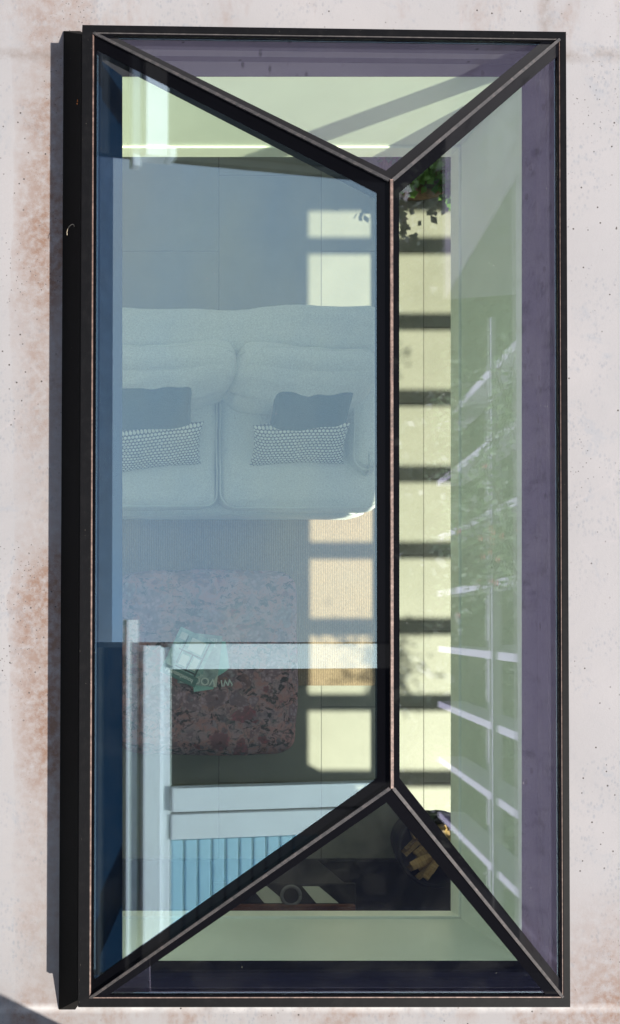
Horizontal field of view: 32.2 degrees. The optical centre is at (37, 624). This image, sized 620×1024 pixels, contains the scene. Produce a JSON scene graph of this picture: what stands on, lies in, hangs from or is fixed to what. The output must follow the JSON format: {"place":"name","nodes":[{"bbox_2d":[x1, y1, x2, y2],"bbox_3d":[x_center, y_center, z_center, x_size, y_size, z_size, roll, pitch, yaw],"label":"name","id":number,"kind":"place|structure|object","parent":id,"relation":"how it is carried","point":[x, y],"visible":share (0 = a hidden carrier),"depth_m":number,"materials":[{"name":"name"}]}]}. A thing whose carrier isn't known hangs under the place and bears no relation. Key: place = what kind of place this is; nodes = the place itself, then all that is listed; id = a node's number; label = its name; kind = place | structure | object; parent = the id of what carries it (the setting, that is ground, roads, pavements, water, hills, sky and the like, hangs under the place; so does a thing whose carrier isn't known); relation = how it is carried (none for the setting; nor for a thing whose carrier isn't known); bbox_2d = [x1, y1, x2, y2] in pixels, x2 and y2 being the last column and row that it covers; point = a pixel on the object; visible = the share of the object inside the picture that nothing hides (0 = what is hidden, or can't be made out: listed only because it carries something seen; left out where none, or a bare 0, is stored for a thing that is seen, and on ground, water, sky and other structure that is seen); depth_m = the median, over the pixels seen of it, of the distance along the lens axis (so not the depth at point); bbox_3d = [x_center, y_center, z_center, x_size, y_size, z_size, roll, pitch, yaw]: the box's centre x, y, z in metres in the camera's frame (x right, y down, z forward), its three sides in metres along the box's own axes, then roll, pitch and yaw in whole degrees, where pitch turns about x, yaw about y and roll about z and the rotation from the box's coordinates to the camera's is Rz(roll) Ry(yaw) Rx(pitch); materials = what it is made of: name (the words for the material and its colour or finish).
{"place":"outdoors","nodes":[
{"label":"outdoors","id":0,"kind":"place"},
{"bbox_2d":[256,886,281,902],"bbox_3d":[1.183,1.382,5.150,0.185,0.008,0.084,0,90,0],"label":"stone tile","id":1,"kind":"object","parent":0,"point":[265,894],"visible":0.79,"depth_m":5.15,"materials":[{"name":"white stone"}]},
{"bbox_2d":[122,157,450,858],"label":"floor","id":2,"kind":"structure","parent":0,"point":[256,232],"depth_m":5.90,"materials":[{"name":"wood"}]},
{"bbox_2d":[122,508,374,685],"bbox_3d":[0.820,-0.246,5.893,2.440,0.010,1.207,0,90,0],"label":"rug","id":3,"kind":"object","parent":2,"relation":"on","point":[327,566],"depth_m":5.89,"materials":[{"name":"carpet"}]},
{"bbox_2d":[122,569,297,755],"bbox_3d":[0.931,0.210,5.665,1.019,0.444,1.040,0,90,0],"label":"ottoman","id":4,"kind":"object","parent":3,"relation":"on","point":[250,618],"visible":0.84,"depth_m":5.46,"materials":[{"name":"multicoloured fabric"}]},
{"bbox_2d":[193,638,232,691],"bbox_3d":[0.933,0.218,5.446,0.213,0.014,0.266,-8,90,0],"label":"magazine","id":5,"kind":"object","parent":4,"relation":"on","point":[224,669],"visible":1,"depth_m":5.45,"materials":[{"name":"paper"}]},
{"bbox_2d":[177,633,221,686],"bbox_3d":[0.877,0.189,5.434,0.213,0.014,0.279,7,90,0],"label":"magazine","id":6,"kind":"object","parent":5,"relation":"on","point":[208,676],"visible":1,"depth_m":5.43,"materials":[{"name":"paper"}]},
{"bbox_2d":[160,627,214,686],"bbox_3d":[0.808,0.175,5.422,0.205,0.014,0.267,25,90,0],"label":"magazine","id":7,"kind":"object","parent":6,"relation":"on","point":[187,656],"visible":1,"depth_m":5.42,"materials":[{"name":"paper"}]},
{"bbox_2d":[178,632,205,670],"bbox_3d":[0.812,0.144,5.417,0.154,0.001,0.166,25,90,0],"label":"cover window","id":8,"kind":"structure","parent":7,"relation":"in","point":[196,646],"depth_m":5.42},
{"bbox_2d":[122,304,374,519],"bbox_3d":[0.886,-1.128,5.426,1.980,0.754,1.061,0,90,0],"label":"sofa","id":9,"kind":"object","parent":2,"relation":"on","point":[236,372],"visible":0.55,"depth_m":5.18,"materials":[{"name":"grey fabric"}]},
{"bbox_2d":[122,387,191,429],"bbox_3d":[0.600,-1.117,5.251,0.420,0.210,0.299,-3,90,0],"label":"scatter cushion","id":10,"kind":"object","parent":9,"relation":"on","point":[168,408],"visible":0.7,"depth_m":5.20,"materials":[{"name":"grey fabric"}]},
{"bbox_2d":[122,422,203,471],"bbox_3d":[0.626,-0.942,5.337,0.509,0.227,0.216,-7,90,0],"label":"bobble cushion","id":11,"kind":"object","parent":9,"relation":"on","point":[145,448],"visible":0.81,"depth_m":5.29,"materials":[{"name":"grey fabric"}]},
{"bbox_2d":[250,422,350,465],"bbox_3d":[1.384,-0.960,5.335,0.514,0.224,0.214,0,90,0],"label":"bobble cushion","id":12,"kind":"object","parent":9,"relation":"on","point":[274,445],"visible":0.91,"depth_m":5.29,"materials":[{"name":"grey fabric"}]},
{"bbox_2d":[270,392,352,429],"bbox_3d":[1.420,-1.103,5.257,0.420,0.208,0.284,3,90,0],"label":"scatter cushion","id":13,"kind":"object","parent":9,"relation":"on","point":[299,413],"visible":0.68,"depth_m":5.20,"materials":[{"name":"grey fabric"}]},
{"bbox_2d":[122,859,450,910],"bbox_3d":[1.300,1.834,5.874,2.400,0.048,0.928,0,90,0],"label":"hearth","id":14,"kind":"object","parent":2,"relation":"on","point":[184,885],"visible":0.04,"depth_m":5.85,"materials":[{"name":"black stone"}]},
{"bbox_2d":[210,860,354,904],"bbox_3d":[1.265,1.587,5.491,0.730,0.714,0.525,0,90,0],"label":"stove","id":15,"kind":"object","parent":14,"relation":"on","point":[287,888],"visible":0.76,"depth_m":5.23,"materials":[{"name":"black metal"}]},
{"bbox_2d":[390,810,450,887],"bbox_3d":[2.200,1.240,5.698,0.434,0.300,0.434,0,90,0],"label":"log basket","id":16,"kind":"object","parent":14,"relation":"on","point":[401,838],"visible":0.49,"depth_m":5.64,"materials":[{"name":"black metal"}]},
{"bbox_2d":[401,839,419,856],"bbox_3d":[2.119,1.212,5.619,0.200,0.051,0.028,-48,131,8],"label":"log","id":17,"kind":"object","parent":16,"relation":"in","point":[414,846],"visible":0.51,"depth_m":5.61,"materials":[{"name":"brown wood"}]},
{"bbox_2d":[404,839,416,850],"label":"log","id":18,"kind":"object","parent":16,"relation":"in","point":[407,847],"visible":0.43,"depth_m":5.61,"materials":[{"name":"brown wood"}]},
{"bbox_2d":[406,852,427,871],"bbox_3d":[2.154,1.321,5.676,0.170,0.064,0.035,-44,81,0],"label":"log","id":19,"kind":"object","parent":16,"relation":"in","point":[408,867],"visible":0.19,"depth_m":5.66,"materials":[{"name":"brown wood"}]},
{"bbox_2d":[413,845,426,856],"bbox_3d":[2.163,1.226,5.595,0.170,0.064,0.035,-37,119,-6],"label":"log","id":20,"kind":"object","parent":16,"relation":"in","point":[420,850],"visible":0.41,"depth_m":5.57,"materials":[{"name":"brown wood"}]},
{"bbox_2d":[409,853,432,870],"bbox_3d":[2.124,1.292,5.511,0.170,0.035,0.064,-24,101,-2],"label":"log","id":21,"kind":"object","parent":16,"relation":"in","point":[420,861],"visible":0.7,"depth_m":5.50,"materials":[{"name":"brown wood"}]},
{"bbox_2d":[415,863,430,879],"bbox_3d":[2.180,1.341,5.575,0.200,0.051,0.028,-40,94,1],"label":"log","id":22,"kind":"object","parent":16,"relation":"in","point":[419,875],"visible":0.32,"depth_m":5.57,"materials":[{"name":"brown wood"}]},
{"bbox_2d":[409,824,446,836],"bbox_3d":[2.205,1.160,5.683,0.200,0.028,0.051,-10,62,1],"label":"log","id":23,"kind":"object","parent":16,"relation":"in","point":[444,825],"visible":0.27,"depth_m":5.67,"materials":[{"name":"brown wood"}]},
{"bbox_2d":[412,825,444,839],"bbox_3d":[2.171,1.157,5.589,0.180,0.044,0.025,-17,108,-2],"label":"log","id":24,"kind":"object","parent":16,"relation":"in","point":[441,827],"visible":0.32,"depth_m":5.58,"materials":[{"name":"brown wood"}]},
{"bbox_2d":[441,830,450,837],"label":"log","id":25,"kind":"object","parent":16,"relation":"in","point":[447,834],"visible":0.16,"depth_m":5.52,"materials":[{"name":"wood"}]},
{"bbox_2d":[375,157,450,210],"bbox_3d":[2.226,-2.550,5.582,0.849,0.635,0.848,0,90,0],"label":"potted plant","id":26,"kind":"object","parent":2,"relation":"on","point":[433,180],"visible":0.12,"depth_m":5.41,"materials":[{"name":"green plant"}]},
{"bbox_2d":[231,904,354,910],"bbox_3d":[1.265,1.452,5.139,0.710,0.029,0.047,0,90,0],"label":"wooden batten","id":27,"kind":"object","parent":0,"point":[297,907],"visible":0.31,"depth_m":5.12,"materials":[{"name":"brown wood"}]},
{"bbox_2d":[0,0,619,1023],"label":"roof deck","id":28,"kind":"structure","parent":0,"point":[30,292],"depth_m":3.06,"materials":[{"name":"concrete"}]},
{"bbox_2d":[59,25,569,1009],"bbox_3d":[0.798,-0.316,2.700,1.467,0.719,2.970,0,90,0],"label":"roof lantern","id":29,"kind":"object","parent":28,"relation":"on","point":[99,63],"visible":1,"depth_m":2.94,"materials":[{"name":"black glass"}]},
{"bbox_2d":[122,77,521,960],"bbox_3d":[0.849,-0.316,3.255,1.230,0.499,2.675,0,90,0],"label":"light shaft","id":30,"kind":"object","parent":28,"relation":"attached to","point":[378,115],"visible":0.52,"depth_m":3.23,"materials":[{"name":"white paint"}]},
{"bbox_2d":[302,886,337,902],"bbox_3d":[1.448,1.382,5.150,0.185,0.008,0.084,0,90,0],"label":"stone tile","id":31,"kind":"object","parent":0,"point":[317,894],"visible":1,"depth_m":5.15,"materials":[{"name":"white stone"}]},
{"label":"log","id":32,"kind":"object","parent":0,"visible":0},
{"bbox_2d":[423,870,431,880],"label":"log","id":33,"kind":"object","parent":32,"relation":"on","point":[427,875],"visible":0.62,"depth_m":5.47,"materials":[{"name":"brown wood"}]},
{"bbox_2d":[427,859,438,873],"bbox_3d":[2.179,1.266,5.463,0.044,0.025,0.180,35,95,27],"label":"log","id":34,"kind":"object","parent":33,"relation":"on","point":[433,866],"visible":0.38,"depth_m":5.46,"materials":[{"name":"brown wood"}]}
]}

